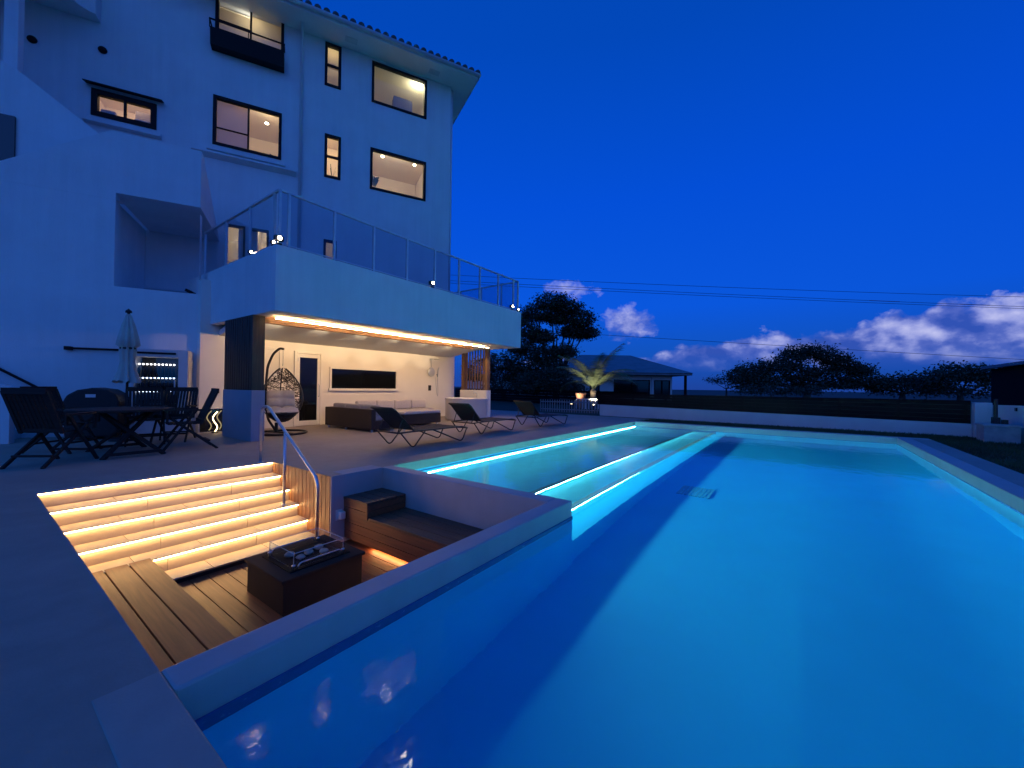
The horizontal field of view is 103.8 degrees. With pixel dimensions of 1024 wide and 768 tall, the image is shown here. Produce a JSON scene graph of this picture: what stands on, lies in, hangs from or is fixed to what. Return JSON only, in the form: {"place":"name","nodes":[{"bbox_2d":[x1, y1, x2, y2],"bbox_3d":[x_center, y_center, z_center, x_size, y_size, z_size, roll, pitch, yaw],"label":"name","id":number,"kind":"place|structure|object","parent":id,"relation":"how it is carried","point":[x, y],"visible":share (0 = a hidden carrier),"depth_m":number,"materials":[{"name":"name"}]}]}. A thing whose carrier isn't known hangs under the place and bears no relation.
{"place":"outdoors","nodes":[
{"label":"outdoors","id":0,"kind":"place"},
{"bbox_2d":[0,410,1023,767],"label":"deck","id":1,"kind":"structure","parent":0,"point":[70,648],"depth_m":2.59,"materials":[{"name":"concrete"}]},
{"bbox_2d":[0,368,35,443],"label":"stair wall","id":2,"kind":"structure","parent":1,"relation":"on","point":[9,434],"depth_m":6.95,"materials":[{"name":"white paint"}]},
{"bbox_2d":[0,387,98,468],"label":"garden chair","id":3,"kind":"object","parent":1,"relation":"on","point":[32,410],"visible":0.99,"depth_m":5.12,"materials":[{"name":"brown wood"}]},
{"bbox_2d":[20,386,102,453],"bbox_3d":[-7.045,0.556,6.297,0.747,1.024,0.595,1,0,-4],"label":"garden chair","id":4,"kind":"object","parent":1,"relation":"on","point":[57,400],"visible":0.35,"depth_m":6.44,"materials":[{"name":"brown wood"}]},
{"bbox_2d":[63,388,128,437],"bbox_3d":[-8.046,0.537,7.805,0.800,0.930,0.607,1,-1,-28],"label":"covered grill","id":5,"kind":"object","parent":1,"relation":"on","point":[99,397],"visible":0.69,"depth_m":7.59,"materials":[{"name":"metal"}]},
{"bbox_2d":[0,60,218,437],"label":"stair block","id":6,"kind":"structure","parent":1,"relation":"on","point":[72,255],"depth_m":8.13,"materials":[{"name":"white paint"}]},
{"bbox_2d":[63,406,174,459],"bbox_3d":[-6.043,0.729,6.233,1.251,0.704,1.240,0,-1,36],"label":"garden table","id":7,"kind":"object","parent":1,"relation":"on","point":[147,411],"visible":0.9,"depth_m":6.09,"materials":[{"name":"brown wood"}]},
{"bbox_2d":[108,309,141,441],"bbox_3d":[-7.277,-0.184,7.598,0.480,2.490,0.480,0,-1,36],"label":"parasol","id":8,"kind":"object","parent":1,"relation":"on","point":[128,342],"visible":0.87,"depth_m":7.53,"materials":[{"name":"white fabric"}]},
{"bbox_2d":[122,387,168,446],"bbox_3d":[-6.586,0.569,7.209,0.595,1.024,0.747,1,-1,-44],"label":"garden chair","id":9,"kind":"object","parent":1,"relation":"on","point":[127,418],"visible":0.69,"depth_m":7.35,"materials":[{"name":"brown wood"}]},
{"bbox_2d":[130,348,192,433],"bbox_3d":[-7.361,0.152,8.461,0.910,1.730,0.480,1,-1,-28],"label":"drinks cabinet","id":10,"kind":"object","parent":1,"relation":"on","point":[164,369],"visible":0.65,"depth_m":8.42,"materials":[{"name":"black metal"}]},
{"bbox_2d":[148,387,197,442],"bbox_3d":[-6.409,0.575,7.647,0.595,1.024,0.747,1,-1,-24],"label":"garden chair","id":11,"kind":"object","parent":1,"relation":"on","point":[174,390],"visible":0.61,"depth_m":7.84,"materials":[{"name":"brown wood"}]},
{"bbox_2d":[158,388,218,450],"bbox_3d":[-5.392,0.582,6.700,0.595,1.024,0.747,0,-1,44],"label":"garden chair","id":12,"kind":"object","parent":1,"relation":"on","point":[205,409],"visible":0.9,"depth_m":6.66,"materials":[{"name":"brown wood"}]},
{"bbox_2d":[211,411,217,432],"bbox_3d":[-6.567,0.843,8.880,0.120,0.477,0.120,0,-1,36],"label":"wave lamp","id":13,"kind":"object","parent":1,"relation":"on","point":[215,423],"visible":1,"depth_m":8.87,"materials":[{"name":"white plastic"}]},
{"bbox_2d":[264,347,307,435],"bbox_3d":[-5.112,0.142,8.939,1.048,1.918,1.048,0,-1,36],"label":"egg chair","id":14,"kind":"object","parent":1,"relation":"on","point":[281,403],"visible":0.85,"depth_m":9.00,"materials":[{"name":"black wicker"}]},
{"bbox_2d":[177,462,407,637],"bbox_3d":[-2.272,1.699,3.942,4.320,1.203,3.176,0,-1,36],"label":"sunken lounge","id":15,"kind":"object","parent":1,"relation":"in","point":[227,600],"visible":0.12,"depth_m":4.43,"materials":[{"name":"wood"}]},
{"bbox_2d":[92,558,235,671],"bbox_3d":[-2.433,1.802,2.717,3.135,0.214,0.646,0,-1,36],"label":"wooden bench","id":16,"kind":"object","parent":15,"relation":"on","point":[169,620],"visible":0.18,"depth_m":2.96,"materials":[{"name":"brown wood"}]},
{"bbox_2d":[36,461,314,582],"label":"lit steps","id":17,"kind":"structure","parent":15,"relation":"on","point":[179,527],"depth_m":4.38,"materials":[{"name":"wood"}]},
{"bbox_2d":[257,405,319,536],"bbox_3d":[-2.893,1.107,5.158,1.600,1.629,0.080,0,-1,36],"label":"handrail","id":18,"kind":"object","parent":17,"relation":"attached to","point":[297,449],"visible":0.87,"depth_m":5.18,"materials":[{"name":"metal"}]},
{"bbox_2d":[244,528,364,616],"bbox_3d":[-1.951,1.699,3.805,0.740,0.448,0.770,0,-1,36],"label":"fire table","id":19,"kind":"object","parent":15,"relation":"on","point":[285,580],"visible":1,"depth_m":3.62,"materials":[{"name":"brown wood"}]},
{"bbox_2d":[336,508,345,520],"bbox_3d":[-2.068,1.586,4.853,0.079,0.130,0.086,0,-1,36],"label":"power socket","id":20,"kind":"object","parent":15,"relation":"attached to","point":[340,514],"visible":1,"depth_m":4.84,"materials":[{"name":"white plastic"}]},
{"bbox_2d":[344,488,483,562],"bbox_3d":[-0.868,1.651,4.390,2.560,0.525,0.555,0,-1,36],"label":"wooden bench","id":21,"kind":"object","parent":15,"relation":"on","point":[383,520],"visible":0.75,"depth_m":4.55,"materials":[{"name":"brown wood"}]},
{"bbox_2d":[189,188,520,441],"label":"pavilion","id":22,"kind":"structure","parent":1,"relation":"on","point":[339,332],"depth_m":9.22,"materials":[{"name":"white paint"}]},
{"bbox_2d":[200,409,222,431],"bbox_3d":[-6.617,0.813,9.133,0.017,0.500,0.790,0,-1,36],"label":"decorative lamp","id":23,"kind":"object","parent":22,"relation":"in","point":[208,425],"depth_m":8.99,"materials":[{"name":"glass"}]},
{"bbox_2d":[0,0,480,292],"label":"villa","id":24,"kind":"object","parent":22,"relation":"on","point":[253,101],"visible":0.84,"depth_m":11.62,"materials":[{"name":"white paint"}]},
{"bbox_2d":[82,79,163,139],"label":"window","id":25,"kind":"structure","parent":24,"relation":"in","point":[105,104],"depth_m":10.19,"materials":[{"name":"clear glass"}]},
{"bbox_2d":[228,224,261,262],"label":"window","id":26,"kind":"structure","parent":24,"relation":"in","point":[233,230],"depth_m":12.31,"materials":[{"name":"clear glass"}]},
{"bbox_2d":[206,94,284,166],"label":"window","id":27,"kind":"structure","parent":24,"relation":"in","point":[237,125],"depth_m":11.42,"materials":[{"name":"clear glass"}]},
{"bbox_2d":[215,0,283,50],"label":"window","id":28,"kind":"structure","parent":24,"relation":"in","point":[223,14],"depth_m":11.47,"materials":[{"name":"clear glass"}]},
{"bbox_2d":[238,228,268,258],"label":"window","id":29,"kind":"structure","parent":24,"relation":"in","point":[265,233],"depth_m":11.45,"materials":[{"name":"clear glass"}]},
{"bbox_2d":[323,239,336,258],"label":"window","id":30,"kind":"structure","parent":24,"relation":"in","point":[328,244],"depth_m":13.38,"materials":[{"name":"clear glass"}]},
{"bbox_2d":[324,133,340,179],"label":"window","id":31,"kind":"structure","parent":24,"relation":"in","point":[332,151],"depth_m":12.59,"materials":[{"name":"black glass"}]},
{"bbox_2d":[325,41,341,89],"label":"window","id":32,"kind":"structure","parent":24,"relation":"in","point":[333,53],"depth_m":12.46,"materials":[{"name":"black glass"}]},
{"bbox_2d":[370,147,425,200],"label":"window","id":33,"kind":"structure","parent":24,"relation":"in","point":[392,173],"depth_m":14.95,"materials":[{"name":"clear glass"}]},
{"bbox_2d":[372,60,426,118],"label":"window","id":34,"kind":"structure","parent":24,"relation":"in","point":[391,90],"depth_m":13.91,"materials":[{"name":"clear glass"}]},
{"bbox_2d":[264,346,281,427],"bbox_3d":[-6.102,0.085,9.829,0.028,2.020,0.880,0,-1,36],"label":"door","id":35,"kind":"structure","parent":22,"relation":"in","point":[276,362],"depth_m":10.01,"materials":[{"name":"white paint"}]},
{"bbox_2d":[273,234,283,244],"bbox_3d":[-4.198,-2.582,7.229,0.092,0.162,0.143,0,-1,36],"label":"floodlight","id":36,"kind":"object","parent":22,"relation":"on","point":[278,238],"visible":0.99,"depth_m":7.20,"materials":[{"name":"black metal"}]},
{"bbox_2d":[293,351,322,426],"bbox_3d":[-5.419,0.127,10.711,0.102,1.970,0.750,0,-1,36],"label":"door","id":37,"kind":"structure","parent":22,"relation":"in","point":[308,368],"depth_m":10.75,"materials":[{"name":"white paint"}]},
{"bbox_2d":[328,367,398,390],"bbox_3d":[-4.407,-0.128,12.137,0.068,0.670,2.360,0,-1,36],"label":"window","id":38,"kind":"structure","parent":22,"relation":"in","point":[340,378],"depth_m":12.03,"materials":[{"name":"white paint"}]},
{"bbox_2d":[429,281,434,287],"bbox_3d":[-2.036,-2.528,10.219,0.092,0.162,0.143,0,-1,36],"label":"floodlight","id":39,"kind":"object","parent":22,"relation":"on","point":[432,283],"visible":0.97,"depth_m":10.19,"materials":[{"name":"black metal"}]},
{"bbox_2d":[428,358,439,395],"bbox_3d":[-2.663,-0.226,14.214,0.458,1.339,0.497,0,-1,36],"label":"outdoor shower","id":40,"kind":"object","parent":22,"relation":"attached to","point":[431,371],"visible":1,"depth_m":14.25,"materials":[{"name":"metal"}]},
{"bbox_2d":[325,399,440,431],"bbox_3d":[-3.108,0.812,11.206,2.000,0.670,3.260,0,-1,36],"label":"sectional sofa","id":41,"kind":"object","parent":1,"relation":"on","point":[360,414],"visible":0.81,"depth_m":10.32,"materials":[{"name":"brown wicker"}]},
{"bbox_2d":[370,406,467,446],"bbox_3d":[-1.687,0.757,7.539,0.668,0.710,1.846,0,-1,36],"label":"sun lounger","id":42,"kind":"object","parent":1,"relation":"on","point":[392,418],"visible":1,"depth_m":7.09,"materials":[{"name":"black metal"}]},
{"bbox_2d":[445,392,487,420],"bbox_3d":[-1.528,0.730,13.458,1.440,0.914,1.440,0,-1,36],"label":"kitchen counter","id":43,"kind":"object","parent":1,"relation":"on","point":[479,405],"visible":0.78,"depth_m":12.96,"materials":[{"name":"white plastic"}]},
{"bbox_2d":[448,403,515,433],"bbox_3d":[-0.674,0.787,9.582,0.668,0.710,1.846,0,-1,34],"label":"sun lounger","id":44,"kind":"object","parent":1,"relation":"on","point":[465,411],"visible":0.99,"depth_m":9.08,"materials":[{"name":"fabric"}]},
{"bbox_2d":[513,401,567,426],"bbox_3d":[0.844,0.823,11.530,0.668,0.710,1.846,0,-1,40],"label":"sun lounger","id":45,"kind":"object","parent":1,"relation":"on","point":[527,408],"visible":1,"depth_m":11.07,"materials":[{"name":"fabric"}]},
{"bbox_2d":[91,421,1023,767],"bbox_3d":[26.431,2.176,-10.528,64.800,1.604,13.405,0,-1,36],"label":"swimming pool","id":46,"kind":"structure","parent":1,"relation":"in","point":[147,723],"depth_m":2.03,"materials":[{"name":"stone"}]},
{"bbox_2d":[196,426,1023,767],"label":"water","id":47,"kind":"structure","parent":46,"relation":"in","point":[676,598],"depth_m":2.05,"materials":[{"name":"blue liquid"}]},
{"bbox_2d":[303,0,1023,393],"label":"sky","id":48,"kind":"structure","parent":0,"point":[857,147],"materials":[{"name":"blue"}]},
{"bbox_2d":[454,387,990,402],"bbox_3d":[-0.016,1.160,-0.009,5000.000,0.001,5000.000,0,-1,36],"label":"terrain","id":49,"kind":"structure","parent":0,"point":[983,399],"depth_m":117.36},
{"bbox_2d":[702,374,734,395],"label":"sparse tree","id":50,"kind":"object","parent":49,"relation":"on","point":[717,381],"visible":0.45,"depth_m":74.67,"materials":[{"name":"green plant"}]},
{"bbox_2d":[716,339,888,396],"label":"broad tree","id":51,"kind":"object","parent":49,"relation":"on","point":[835,364],"visible":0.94,"depth_m":68.24,"materials":[{"name":"green plant"}]},
{"bbox_2d":[862,370,955,399],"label":"dark bush","id":52,"kind":"object","parent":49,"relation":"on","point":[894,382],"visible":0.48,"depth_m":68.81,"materials":[{"name":"green plant"}]},
{"bbox_2d":[900,360,994,399],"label":"dark bush","id":53,"kind":"object","parent":49,"relation":"on","point":[957,374],"visible":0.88,"depth_m":47.36,"materials":[{"name":"green plant"}]},
{"bbox_2d":[450,280,1023,306],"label":"power line","id":54,"kind":"object","parent":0,"point":[756,295],"visible":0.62,"depth_m":44.77,"materials":[{"name":"black"}]},
{"bbox_2d":[460,275,1013,296],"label":"power line","id":55,"kind":"object","parent":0,"point":[753,288],"visible":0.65,"depth_m":44.75,"materials":[{"name":"black metal"}]},
{"bbox_2d":[454,394,1023,473],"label":"lawn","id":56,"kind":"structure","parent":0,"point":[504,405],"depth_m":19.47,"materials":[{"name":"plant"}]},
{"bbox_2d":[459,349,544,396],"bbox_3d":[-0.701,-0.730,33.343,7.569,4.264,4.266,1,0,6],"label":"dark bush","id":57,"kind":"object","parent":56,"relation":"on","point":[494,361],"visible":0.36,"depth_m":32.84,"materials":[{"name":"green plant"}]},
{"bbox_2d":[468,372,544,395],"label":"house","id":58,"kind":"structure","parent":56,"relation":"on","point":[490,384],"depth_m":60.29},
{"bbox_2d":[508,364,589,399],"bbox_3d":[2.584,0.000,28.244,5.893,2.781,2.966,1,0,-1],"label":"dark bush","id":59,"kind":"object","parent":56,"relation":"on","point":[539,383],"visible":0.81,"depth_m":27.88,"materials":[{"name":"green plant"}]},
{"bbox_2d":[499,290,603,394],"bbox_3d":[3.203,-3.192,32.676,8.557,9.300,4.552,1,0,-2],"label":"broad tree","id":60,"kind":"object","parent":56,"relation":"on","point":[556,310],"visible":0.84,"depth_m":32.26,"materials":[{"name":"green plant"}]},
{"bbox_2d":[455,388,647,405],"bbox_3d":[0.945,0.877,29.131,0.038,0.940,20.231,1,-1,-38],"label":"board fence","id":61,"kind":"object","parent":56,"relation":"on","point":[563,395],"visible":0.57,"depth_m":27.70,"materials":[{"name":"black wood"}]},
{"bbox_2d":[540,399,599,413],"bbox_3d":[2.698,1.002,18.118,3.039,0.560,0.030,1,-1,25],"label":"picket fence","id":62,"kind":"object","parent":56,"relation":"on","point":[569,402],"visible":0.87,"depth_m":18.12,"materials":[{"name":"grey metal"}]},
{"bbox_2d":[576,393,585,407],"bbox_3d":[3.778,0.909,22.059,0.580,0.840,0.580,0,-1,36],"label":"clay pot","id":63,"kind":"object","parent":56,"relation":"on","point":[580,395],"visible":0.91,"depth_m":21.87,"materials":[{"name":"ceramic"}]},
{"bbox_2d":[576,399,598,408],"bbox_3d":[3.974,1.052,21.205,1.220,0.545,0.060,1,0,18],"label":"palm planter","id":64,"kind":"object","parent":56,"relation":"on","point":[588,403],"visible":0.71,"depth_m":21.17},
{"bbox_2d":[557,343,636,408],"bbox_3d":[4.854,-0.411,22.119,4.937,3.509,5.109,0,-1,36],"label":"palm tree","id":65,"kind":"object","parent":56,"relation":"on","point":[591,378],"visible":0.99,"depth_m":21.74,"materials":[{"name":"green plant"}]},
{"bbox_2d":[563,355,691,400],"bbox_3d":[10.421,-0.730,43.949,14.396,4.850,10.098,1,0,0],"label":"bungalow","id":66,"kind":"object","parent":56,"relation":"on","point":[650,377],"visible":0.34,"depth_m":39.96,"materials":[{"name":"grey concrete"}]},
{"bbox_2d":[590,384,599,390],"bbox_3d":[8.203,0.633,39.923,1.000,1.800,0.130,1,0,0],"label":"window","id":67,"kind":"structure","parent":66,"relation":"in","point":[598,387],"depth_m":39.96,"materials":[{"name":"black glass"}]},
{"bbox_2d":[614,380,649,393],"bbox_3d":[11.904,0.483,39.925,3.599,1.800,0.130,1,0,0],"label":"window","id":68,"kind":"structure","parent":66,"relation":"in","point":[642,385],"depth_m":39.96,"materials":[{"name":"black glass"}]},
{"bbox_2d":[654,380,669,394],"bbox_3d":[14.903,0.524,39.926,1.600,1.800,0.130,1,0,0],"label":"window","id":69,"kind":"structure","parent":66,"relation":"in","point":[662,387],"depth_m":39.96,"materials":[{"name":"black glass"}]},
{"bbox_2d":[733,381,826,396],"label":"dark bush","id":70,"kind":"object","parent":56,"relation":"on","point":[782,391],"visible":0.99,"depth_m":50.02,"materials":[{"name":"green plant"}]},
{"bbox_2d":[597,393,992,437],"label":"boundary wall","id":71,"kind":"structure","parent":56,"relation":"on","point":[858,417],"depth_m":12.39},
{"bbox_2d":[634,418,1023,473],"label":"grass","id":72,"kind":"structure","parent":56,"relation":"on","point":[996,450],"depth_m":9.22,"materials":[{"name":"green plant"}]},
{"bbox_2d":[975,399,1022,443],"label":"stone planter","id":73,"kind":"object","parent":56,"relation":"on","point":[997,429],"visible":0.82,"depth_m":9.24,"materials":[{"name":"grey stone"}]},
{"bbox_2d":[992,405,1023,443],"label":"side wall","id":74,"kind":"structure","parent":56,"relation":"on","point":[1012,414],"depth_m":9.45,"materials":[{"name":"white concrete"}]},
{"bbox_2d":[454,283,1023,308],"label":"power line","id":75,"kind":"object","parent":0,"point":[750,297],"visible":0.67,"depth_m":44.74,"materials":[{"name":"black metal"}]},
{"bbox_2d":[610,335,1023,359],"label":"power line","id":76,"kind":"object","parent":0,"point":[814,347],"visible":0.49,"depth_m":45.16,"materials":[{"name":"black metal"}]},
{"bbox_2d":[981,361,1023,405],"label":"garden shed","id":77,"kind":"structure","parent":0,"point":[1007,383],"depth_m":13.35,"materials":[{"name":"black"}]}
]}

